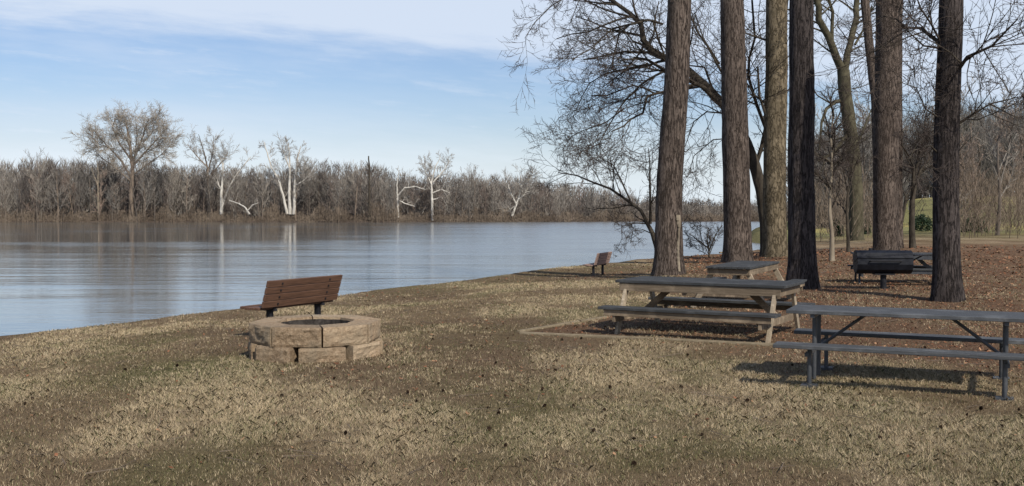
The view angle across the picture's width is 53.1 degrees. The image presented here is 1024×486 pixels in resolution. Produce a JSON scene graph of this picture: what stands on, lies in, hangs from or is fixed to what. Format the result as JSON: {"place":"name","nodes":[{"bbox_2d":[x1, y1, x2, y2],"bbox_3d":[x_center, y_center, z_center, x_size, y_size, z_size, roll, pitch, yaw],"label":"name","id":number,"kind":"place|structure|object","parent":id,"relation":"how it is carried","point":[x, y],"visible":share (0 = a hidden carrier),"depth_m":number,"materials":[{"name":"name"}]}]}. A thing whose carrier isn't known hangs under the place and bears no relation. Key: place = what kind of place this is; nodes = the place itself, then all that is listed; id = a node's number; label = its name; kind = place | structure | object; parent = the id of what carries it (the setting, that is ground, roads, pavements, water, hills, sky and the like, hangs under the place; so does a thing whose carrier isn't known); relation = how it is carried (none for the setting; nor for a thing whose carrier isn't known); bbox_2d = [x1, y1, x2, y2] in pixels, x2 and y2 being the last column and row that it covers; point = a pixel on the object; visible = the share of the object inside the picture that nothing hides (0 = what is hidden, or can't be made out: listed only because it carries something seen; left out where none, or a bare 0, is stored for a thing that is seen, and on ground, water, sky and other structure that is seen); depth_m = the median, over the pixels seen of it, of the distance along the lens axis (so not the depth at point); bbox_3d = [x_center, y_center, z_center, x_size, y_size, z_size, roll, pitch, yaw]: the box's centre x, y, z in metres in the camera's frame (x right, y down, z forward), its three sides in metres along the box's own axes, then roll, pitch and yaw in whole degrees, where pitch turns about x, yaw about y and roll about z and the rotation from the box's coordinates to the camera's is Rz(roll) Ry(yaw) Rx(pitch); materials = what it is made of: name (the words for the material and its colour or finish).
{"place":"outdoors","nodes":[
{"label":"outdoors","id":0,"kind":"place"},
{"bbox_2d":[0,189,757,221],"bbox_3d":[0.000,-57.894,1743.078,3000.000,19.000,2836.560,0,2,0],"label":"bank","id":1,"kind":"structure","parent":0,"point":[149,211],"depth_m":370.64,"materials":[{"name":"brown soil"}]},
{"bbox_2d":[0,167,12,220],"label":"bare tree","id":2,"kind":"object","parent":1,"relation":"on","point":[2,187],"visible":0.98,"depth_m":341.82,"materials":[{"name":"brown plant"}]},
{"bbox_2d":[8,170,27,220],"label":"bare tree","id":3,"kind":"object","parent":1,"relation":"on","point":[17,196],"visible":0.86,"depth_m":342.77,"materials":[{"name":"brown plant"}]},
{"bbox_2d":[10,163,29,212],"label":"bare tree","id":4,"kind":"object","parent":1,"relation":"on","point":[21,188],"visible":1,"depth_m":339.54,"materials":[{"name":"brown plant"}]},
{"bbox_2d":[23,167,42,215],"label":"bare tree","id":5,"kind":"object","parent":1,"relation":"on","point":[33,203],"visible":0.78,"depth_m":343.77,"materials":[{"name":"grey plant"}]},
{"bbox_2d":[23,159,48,221],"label":"bare tree","id":6,"kind":"object","parent":1,"relation":"on","point":[38,187],"visible":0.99,"depth_m":339.34,"materials":[{"name":"brown plant"}]},
{"bbox_2d":[24,148,51,217],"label":"bare tree","id":7,"kind":"object","parent":1,"relation":"on","point":[38,164],"visible":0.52,"depth_m":361.71,"materials":[{"name":"brown plant"}]},
{"bbox_2d":[40,178,56,220],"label":"bare tree","id":8,"kind":"object","parent":1,"relation":"on","point":[51,201],"visible":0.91,"depth_m":344.67,"materials":[{"name":"brown plant"}]},
{"bbox_2d":[48,166,71,218],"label":"bare tree","id":9,"kind":"object","parent":1,"relation":"on","point":[58,203],"visible":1,"depth_m":343.45,"materials":[{"name":"brown plant"}]},
{"bbox_2d":[50,177,71,213],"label":"bare tree","id":10,"kind":"object","parent":1,"relation":"on","point":[63,194],"visible":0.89,"depth_m":345.95,"materials":[{"name":"brown plant"}]},
{"bbox_2d":[55,168,68,220],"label":"bare tree","id":11,"kind":"object","parent":1,"relation":"on","point":[61,188],"visible":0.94,"depth_m":345.48,"materials":[{"name":"brown plant"}]},
{"bbox_2d":[61,170,78,219],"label":"bare tree","id":12,"kind":"object","parent":1,"relation":"on","point":[69,191],"visible":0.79,"depth_m":351.15,"materials":[{"name":"brown plant"}]},
{"bbox_2d":[71,166,91,211],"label":"bare tree","id":13,"kind":"object","parent":1,"relation":"on","point":[83,188],"visible":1,"depth_m":348.46,"materials":[{"name":"brown plant"}]},
{"bbox_2d":[75,158,93,212],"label":"bare tree","id":14,"kind":"object","parent":1,"relation":"on","point":[81,171],"visible":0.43,"depth_m":364.50,"materials":[{"name":"brown plant"}]},
{"bbox_2d":[83,164,99,215],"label":"bare tree","id":15,"kind":"object","parent":1,"relation":"on","point":[91,196],"visible":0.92,"depth_m":349.04,"materials":[{"name":"brown plant"}]},
{"bbox_2d":[83,154,102,215],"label":"white sycamore","id":16,"kind":"object","parent":1,"relation":"on","point":[98,179],"visible":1,"depth_m":346.96,"materials":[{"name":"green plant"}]},
{"bbox_2d":[88,164,108,216],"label":"bare tree","id":17,"kind":"object","parent":1,"relation":"on","point":[101,188],"visible":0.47,"depth_m":358.30,"materials":[{"name":"brown plant"}]},
{"bbox_2d":[90,165,107,220],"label":"bare tree","id":18,"kind":"object","parent":1,"relation":"on","point":[103,201],"visible":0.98,"depth_m":346.40,"materials":[{"name":"brown plant"}]},
{"bbox_2d":[104,174,120,220],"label":"bare tree","id":19,"kind":"object","parent":1,"relation":"on","point":[111,192],"visible":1,"depth_m":344.98,"materials":[{"name":"brown plant"}]},
{"bbox_2d":[61,98,187,216],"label":"oak tree","id":20,"kind":"object","parent":1,"relation":"on","point":[140,145],"visible":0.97,"depth_m":348.99,"materials":[{"name":"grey plant"}]},
{"bbox_2d":[121,158,145,220],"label":"bare tree","id":21,"kind":"object","parent":1,"relation":"on","point":[128,175],"visible":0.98,"depth_m":344.56,"materials":[{"name":"brown plant"}]},
{"bbox_2d":[134,170,151,214],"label":"bare tree","id":22,"kind":"object","parent":1,"relation":"on","point":[140,210],"visible":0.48,"depth_m":357.52,"materials":[{"name":"brown plant"}]},
{"bbox_2d":[135,158,157,220],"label":"bare tree","id":23,"kind":"object","parent":1,"relation":"on","point":[149,195],"visible":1,"depth_m":345.60,"materials":[{"name":"brown plant"}]},
{"bbox_2d":[140,157,160,219],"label":"bare tree","id":24,"kind":"object","parent":1,"relation":"on","point":[151,182],"visible":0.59,"depth_m":356.55,"materials":[{"name":"brown plant"}]},
{"bbox_2d":[143,163,166,220],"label":"bare tree","id":25,"kind":"object","parent":1,"relation":"on","point":[160,195],"visible":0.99,"depth_m":347.62,"materials":[{"name":"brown plant"}]},
{"bbox_2d":[164,167,184,219],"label":"bare tree","id":26,"kind":"object","parent":1,"relation":"on","point":[175,185],"visible":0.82,"depth_m":361.04,"materials":[{"name":"grey plant"}]},
{"bbox_2d":[179,166,196,218],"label":"bare tree","id":27,"kind":"object","parent":1,"relation":"on","point":[186,193],"visible":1,"depth_m":355.31,"materials":[{"name":"grey plant"}]},
{"bbox_2d":[187,173,202,213],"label":"bare tree","id":28,"kind":"object","parent":1,"relation":"on","point":[195,202],"visible":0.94,"depth_m":358.93,"materials":[{"name":"brown plant"}]},
{"bbox_2d":[198,167,217,217],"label":"bare tree","id":29,"kind":"object","parent":1,"relation":"on","point":[211,190],"visible":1,"depth_m":354.86,"materials":[{"name":"grey plant"}]},
{"bbox_2d":[199,165,219,216],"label":"bare tree","id":30,"kind":"object","parent":1,"relation":"on","point":[210,186],"visible":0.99,"depth_m":355.98,"materials":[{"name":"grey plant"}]},
{"bbox_2d":[182,125,239,216],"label":"tall bare tree","id":31,"kind":"object","parent":1,"relation":"on","point":[211,154],"visible":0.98,"depth_m":357.54,"materials":[{"name":"brown plant"}]},
{"bbox_2d":[207,144,259,213],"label":"white sycamore","id":32,"kind":"object","parent":1,"relation":"on","point":[222,199],"visible":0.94,"depth_m":356.14,"materials":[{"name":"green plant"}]},
{"bbox_2d":[222,162,244,219],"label":"bare tree","id":33,"kind":"object","parent":1,"relation":"on","point":[228,184],"visible":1,"depth_m":351.18,"materials":[{"name":"grey plant"}]},
{"bbox_2d":[234,173,250,215],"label":"bare tree","id":34,"kind":"object","parent":1,"relation":"on","point":[244,192],"visible":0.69,"depth_m":364.26,"materials":[{"name":"grey plant"}]},
{"bbox_2d":[237,174,255,216],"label":"bare tree","id":35,"kind":"object","parent":1,"relation":"on","point":[246,205],"visible":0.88,"depth_m":352.82,"materials":[{"name":"grey plant"}]},
{"bbox_2d":[247,166,266,216],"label":"bare tree","id":36,"kind":"object","parent":1,"relation":"on","point":[259,188],"visible":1,"depth_m":350.18,"materials":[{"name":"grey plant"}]},
{"bbox_2d":[252,163,275,220],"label":"bare tree","id":37,"kind":"object","parent":1,"relation":"on","point":[263,181],"visible":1,"depth_m":349.98,"materials":[{"name":"brown plant"}]},
{"bbox_2d":[271,160,293,201],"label":"bare tree","id":38,"kind":"object","parent":1,"relation":"on","point":[284,179],"visible":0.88,"depth_m":357.10,"materials":[{"name":"grey plant"}]},
{"bbox_2d":[258,130,319,214],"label":"white sycamore","id":39,"kind":"object","parent":1,"relation":"on","point":[290,210],"visible":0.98,"depth_m":354.50,"materials":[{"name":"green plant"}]},
{"bbox_2d":[281,158,315,220],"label":"bare tree","id":40,"kind":"object","parent":1,"relation":"on","point":[300,186],"visible":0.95,"depth_m":354.87,"materials":[{"name":"grey plant"}]},
{"bbox_2d":[298,171,315,219],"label":"bare tree","id":41,"kind":"object","parent":1,"relation":"on","point":[306,194],"visible":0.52,"depth_m":364.90,"materials":[{"name":"brown plant"}]},
{"bbox_2d":[313,168,324,218],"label":"bare tree","id":42,"kind":"object","parent":1,"relation":"on","point":[320,196],"visible":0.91,"depth_m":364.15,"materials":[{"name":"brown plant"}]},
{"bbox_2d":[317,160,337,219],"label":"bare tree","id":43,"kind":"object","parent":1,"relation":"on","point":[327,183],"visible":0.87,"depth_m":362.16,"materials":[{"name":"brown plant"}]},
{"bbox_2d":[319,172,344,218],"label":"bare tree","id":44,"kind":"object","parent":1,"relation":"on","point":[332,194],"visible":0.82,"depth_m":354.80,"materials":[{"name":"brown plant"}]},
{"bbox_2d":[327,166,347,209],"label":"bare tree","id":45,"kind":"object","parent":1,"relation":"on","point":[339,188],"visible":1,"depth_m":343.72,"materials":[{"name":"grey plant"}]},
{"bbox_2d":[345,176,364,219],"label":"bare tree","id":46,"kind":"object","parent":1,"relation":"on","point":[354,210],"visible":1,"depth_m":345.82,"materials":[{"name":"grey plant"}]},
{"bbox_2d":[348,159,367,215],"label":"bare tree","id":47,"kind":"object","parent":1,"relation":"on","point":[353,182],"visible":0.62,"depth_m":363.94,"materials":[{"name":"brown plant"}]},
{"bbox_2d":[366,156,374,220],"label":"snag tree","id":48,"kind":"object","parent":1,"relation":"on","point":[369,186],"visible":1,"depth_m":342.04,"materials":[{"name":"brown plant"}]},
{"bbox_2d":[0,155,758,219],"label":"woods","id":49,"kind":"object","parent":1,"relation":"on","point":[6,172],"visible":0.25,"depth_m":371.03,"materials":[{"name":"grey plant"}]},
{"bbox_2d":[378,168,401,213],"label":"bare tree","id":50,"kind":"object","parent":1,"relation":"on","point":[390,186],"visible":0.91,"depth_m":346.56,"materials":[{"name":"grey plant"}]},
{"bbox_2d":[0,201,787,221],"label":"brush","id":51,"kind":"object","parent":1,"relation":"on","point":[314,216],"visible":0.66,"depth_m":348.61,"materials":[{"name":"brown plant"}]},
{"bbox_2d":[383,174,407,219],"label":"bare tree","id":52,"kind":"object","parent":1,"relation":"on","point":[394,200],"visible":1,"depth_m":344.45,"materials":[{"name":"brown plant"}]},
{"bbox_2d":[395,166,430,216],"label":"white sycamore","id":53,"kind":"object","parent":1,"relation":"on","point":[397,194],"visible":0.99,"depth_m":347.37,"materials":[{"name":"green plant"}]},
{"bbox_2d":[416,173,433,218],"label":"bare tree","id":54,"kind":"object","parent":1,"relation":"on","point":[425,194],"visible":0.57,"depth_m":357.46,"materials":[{"name":"grey plant"}]},
{"bbox_2d":[417,149,463,220],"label":"white sycamore","id":55,"kind":"object","parent":1,"relation":"on","point":[429,167],"visible":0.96,"depth_m":346.98,"materials":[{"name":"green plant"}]},
{"bbox_2d":[452,182,471,218],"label":"bare tree","id":56,"kind":"object","parent":1,"relation":"on","point":[463,189],"visible":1,"depth_m":345.37,"materials":[{"name":"grey plant"}]},
{"bbox_2d":[459,163,478,220],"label":"bare tree","id":57,"kind":"object","parent":1,"relation":"on","point":[471,189],"visible":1,"depth_m":341.81,"materials":[{"name":"brown plant"}]},
{"bbox_2d":[460,172,482,212],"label":"bare tree","id":58,"kind":"object","parent":1,"relation":"on","point":[474,200],"visible":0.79,"depth_m":346.75,"materials":[{"name":"grey plant"}]},
{"bbox_2d":[493,163,542,217],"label":"white sycamore","id":59,"kind":"object","parent":1,"relation":"on","point":[521,186],"visible":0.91,"depth_m":351.68,"materials":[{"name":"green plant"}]},
{"bbox_2d":[0,221,786,335],"bbox_3d":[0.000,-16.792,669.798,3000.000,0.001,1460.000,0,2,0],"label":"river","id":60,"kind":"structure","parent":0,"point":[60,275],"depth_m":74.76,"materials":[{"name":"blue liquid"}]},
{"bbox_2d":[0,195,1023,485],"bbox_3d":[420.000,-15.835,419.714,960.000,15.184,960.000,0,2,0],"label":"ground","id":61,"kind":"structure","parent":0,"point":[1008,241],"depth_m":10.57,"materials":[{"name":"brown plant"}]},
{"bbox_2d":[240,275,342,317],"bbox_3d":[-3.550,1.046,16.639,0.591,0.988,1.824,1,2,29],"label":"park bench","id":62,"kind":"object","parent":61,"relation":"on","point":[317,292],"visible":0.97,"depth_m":16.41,"materials":[{"name":"brown wood"}]},
{"bbox_2d":[248,314,382,362],"bbox_3d":[-2.511,1.247,13.092,1.734,0.514,1.743,0,2,0],"label":"fire pit","id":63,"kind":"object","parent":61,"relation":"on","point":[308,338],"visible":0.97,"depth_m":12.47,"materials":[{"name":"beige stone"}]},
{"bbox_2d":[1,245,1023,473],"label":"fallen leaves","id":64,"kind":"object","parent":61,"relation":"on","point":[764,274],"visible":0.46,"depth_m":15.95,"materials":[{"name":"brown plant"}]},
{"bbox_2d":[517,316,607,332],"bbox_3d":[0.855,1.318,16.454,0.080,0.080,2.607,1,2,36],"label":"timber edging","id":65,"kind":"object","parent":61,"relation":"on","point":[557,325],"visible":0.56,"depth_m":16.27,"materials":[{"name":"brown wood"}]},
{"bbox_2d":[582,252,611,275],"bbox_3d":[2.778,0.736,33.245,0.520,0.869,1.584,1,2,22],"label":"park bench","id":66,"kind":"object","parent":61,"relation":"on","point":[602,259],"visible":0.94,"depth_m":32.98,"materials":[{"name":"brown wood"}]},
{"bbox_2d":[507,116,696,259],"bbox_3d":[4.082,-2.667,48.083,8.847,7.542,5.527,0,2,0],"label":"bare tree","id":67,"kind":"object","parent":61,"relation":"on","point":[643,215],"visible":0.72,"depth_m":47.63,"materials":[{"name":"brown plant"}]},
{"bbox_2d":[519,331,773,345],"bbox_3d":[2.001,1.373,14.410,4.128,0.099,0.080,1,2,24],"label":"timber edging","id":68,"kind":"object","parent":61,"relation":"on","point":[641,338],"visible":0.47,"depth_m":14.49,"materials":[{"name":"brown wood"}]},
{"bbox_2d":[496,0,818,255],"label":"oak tree","id":69,"kind":"object","parent":61,"relation":"on","point":[755,157],"visible":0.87,"depth_m":43.89,"materials":[{"name":"brown plant"}]},
{"bbox_2d":[650,0,690,275],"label":"pine tree","id":70,"kind":"object","parent":61,"relation":"on","point":[668,260],"visible":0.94,"depth_m":29.66,"materials":[{"name":"brown plant"}]},
{"bbox_2d":[683,213,723,256],"bbox_3d":[8.769,-0.350,47.782,1.967,2.310,3.030,1,2,38],"label":"bare shrub","id":71,"kind":"object","parent":61,"relation":"on","point":[709,243],"visible":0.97,"depth_m":47.73,"materials":[{"name":"brown plant"}]},
{"bbox_2d":[598,276,814,342],"bbox_3d":[2.933,0.975,15.273,2.615,0.832,2.192,1,2,30],"label":"picnic table","id":72,"kind":"object","parent":61,"relation":"on","point":[754,290],"visible":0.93,"depth_m":14.84,"materials":[{"name":"grey wood"}]},
{"bbox_2d":[720,0,753,262],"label":"pine tree","id":73,"kind":"object","parent":61,"relation":"on","point":[737,240],"visible":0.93,"depth_m":37.66,"materials":[{"name":"brown plant"}]},
{"bbox_2d":[682,260,806,307],"bbox_3d":[4.583,0.823,20.208,1.942,0.832,2.660,1,2,26],"label":"picnic table","id":74,"kind":"object","parent":61,"relation":"on","point":[739,268],"visible":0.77,"depth_m":19.43,"materials":[{"name":"grey wood"}]},
{"bbox_2d":[688,0,822,257],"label":"sycamore tree","id":75,"kind":"object","parent":61,"relation":"on","point":[774,110],"visible":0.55,"depth_m":41.93,"materials":[{"name":"brown plant"}]},
{"bbox_2d":[785,0,820,288],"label":"pine tree","id":76,"kind":"object","parent":61,"relation":"on","point":[802,259],"visible":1,"depth_m":24.04,"materials":[{"name":"brown plant"}]},
{"bbox_2d":[773,74,875,260],"bbox_3d":[11.511,-2.744,37.813,3.029,7.058,2.971,-1,2,-35],"label":"pale sapling","id":77,"kind":"object","parent":61,"relation":"on","point":[831,155],"visible":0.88,"depth_m":37.76,"materials":[{"name":"grey plant"}]},
{"bbox_2d":[744,0,905,240],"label":"forked tree","id":78,"kind":"object","parent":61,"relation":"on","point":[829,36],"visible":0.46,"depth_m":71.25,"materials":[{"name":"brown plant"}]},
{"bbox_2d":[814,87,880,252],"bbox_3d":[14.794,-3.347,45.954,4.491,7.866,3.196,-1,2,-33],"label":"bare tree","id":79,"kind":"object","parent":61,"relation":"on","point":[847,218],"visible":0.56,"depth_m":46.16,"materials":[{"name":"brown plant"}]},
{"bbox_2d":[842,125,872,216],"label":"bare tree","id":80,"kind":"object","parent":61,"relation":"on","point":[864,164],"visible":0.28,"depth_m":112.75,"materials":[{"name":"brown plant"}]},
{"bbox_2d":[860,0,874,150],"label":"pine tree","id":81,"kind":"object","parent":61,"relation":"on","point":[865,7],"visible":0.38,"depth_m":62.57,"materials":[{"name":"brown plant"}]},
{"bbox_2d":[872,0,902,249],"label":"pine tree","id":82,"kind":"object","parent":61,"relation":"on","point":[886,213],"visible":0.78,"depth_m":46.36,"materials":[{"name":"brown plant"}]},
{"bbox_2d":[847,252,931,283],"bbox_3d":[9.900,0.666,26.232,2.360,0.832,1.892,0,2,14],"label":"picnic table","id":83,"kind":"object","parent":61,"relation":"on","point":[924,268],"visible":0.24,"depth_m":25.76,"materials":[{"name":"grey wood"}]},
{"bbox_2d":[853,248,927,288],"bbox_3d":[8.814,0.626,23.865,1.574,1.006,0.614,0,2,7],"label":"barrel grill","id":84,"kind":"object","parent":61,"relation":"on","point":[883,264],"visible":0.98,"depth_m":23.72,"materials":[{"name":"black paint"}]},
{"bbox_2d":[854,131,930,221],"bbox_3d":[24.043,-3.675,64.049,5.100,7.537,4.265,0,2,0],"label":"bare tree","id":85,"kind":"object","parent":61,"relation":"on","point":[906,197],"visible":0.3,"depth_m":63.46,"materials":[{"name":"brown plant"}]},
{"bbox_2d":[773,304,1023,400],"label":"picnic table","id":86,"kind":"object","parent":61,"relation":"on","point":[818,344],"visible":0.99,"depth_m":10.59,"materials":[{"name":"grey wood"}]},
{"bbox_2d":[899,52,903,247],"bbox_3d":[19.115,-11.017,50.318,6.798,22.967,4.642,-1,2,-31],"label":"pine tree","id":87,"kind":"object","parent":61,"relation":"on","point":[901,241],"visible":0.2,"depth_m":50.81,"materials":[{"name":"brown plant"}]},
{"bbox_2d":[786,151,1023,241],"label":"thicket","id":88,"kind":"object","parent":61,"relation":"on","point":[1018,214],"visible":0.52,"depth_m":79.60,"materials":[{"name":"brown plant"}]},
{"bbox_2d":[786,96,1023,227],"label":"park woods","id":89,"kind":"object","parent":61,"relation":"on","point":[986,163],"visible":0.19,"depth_m":190.72,"materials":[{"name":"brown plant"}]},
{"bbox_2d":[802,0,1023,301],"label":"oak tree","id":90,"kind":"object","parent":61,"relation":"on","point":[947,285],"visible":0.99,"depth_m":20.56,"materials":[{"name":"brown plant"}]},
{"bbox_2d":[908,213,931,231],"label":"evergreen shrub","id":91,"kind":"object","parent":61,"relation":"on","point":[923,219],"visible":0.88,"depth_m":94.58,"materials":[{"name":"green plant"}]},
{"bbox_2d":[913,101,933,196],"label":"bare tree","id":92,"kind":"object","parent":61,"relation":"on","point":[928,170],"visible":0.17,"depth_m":240.20,"materials":[{"name":"brown plant"}]},
{"bbox_2d":[899,58,980,247],"bbox_3d":[20.149,-4.556,50.557,5.434,9.962,7.266,0,2,0],"label":"bare tree","id":93,"kind":"object","parent":61,"relation":"on","point":[912,238],"visible":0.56,"depth_m":50.81,"materials":[{"name":"brown plant"}]},
{"bbox_2d":[932,73,978,140],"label":"bare tree","id":94,"kind":"object","parent":61,"relation":"on","point":[961,126],"visible":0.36,"depth_m":161.34,"materials":[{"name":"brown plant"}]},
{"bbox_2d":[959,139,980,218],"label":"bare tree","id":95,"kind":"object","parent":61,"relation":"on","point":[967,154],"visible":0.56,"depth_m":105.14,"materials":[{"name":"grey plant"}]},
{"bbox_2d":[960,217,987,232],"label":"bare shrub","id":96,"kind":"object","parent":61,"relation":"on","point":[967,222],"visible":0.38,"depth_m":89.47,"materials":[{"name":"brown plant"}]},
{"bbox_2d":[959,123,996,210],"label":"bare tree","id":97,"kind":"object","parent":61,"relation":"on","point":[974,165],"visible":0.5,"depth_m":106.99,"materials":[{"name":"brown plant"}]},
{"bbox_2d":[960,101,995,193],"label":"bare tree","id":98,"kind":"object","parent":61,"relation":"on","point":[974,135],"visible":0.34,"depth_m":194.57,"materials":[{"name":"brown plant"}]},
{"bbox_2d":[972,74,1023,234],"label":"bare tree","id":99,"kind":"object","parent":61,"relation":"on","point":[998,170],"visible":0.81,"depth_m":79.88,"materials":[{"name":"brown plant"}]},
{"bbox_2d":[991,96,1023,210],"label":"bare tree","id":100,"kind":"object","parent":61,"relation":"on","point":[1008,131],"visible":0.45,"depth_m":129.02,"materials":[{"name":"brown plant"}]},
{"bbox_2d":[1010,142,1023,208],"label":"bare tree","id":101,"kind":"object","parent":61,"relation":"on","point":[1017,151],"visible":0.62,"depth_m":126.29,"materials":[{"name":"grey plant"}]},
{"bbox_2d":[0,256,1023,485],"bbox_3d":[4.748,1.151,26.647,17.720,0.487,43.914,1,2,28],"label":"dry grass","id":102,"kind":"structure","parent":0,"point":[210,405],"depth_m":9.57,"materials":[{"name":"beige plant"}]},
{"bbox_2d":[0,0,1023,205],"label":"sky","id":103,"kind":"structure","parent":0,"point":[393,83],"materials":[{"name":"blue"}]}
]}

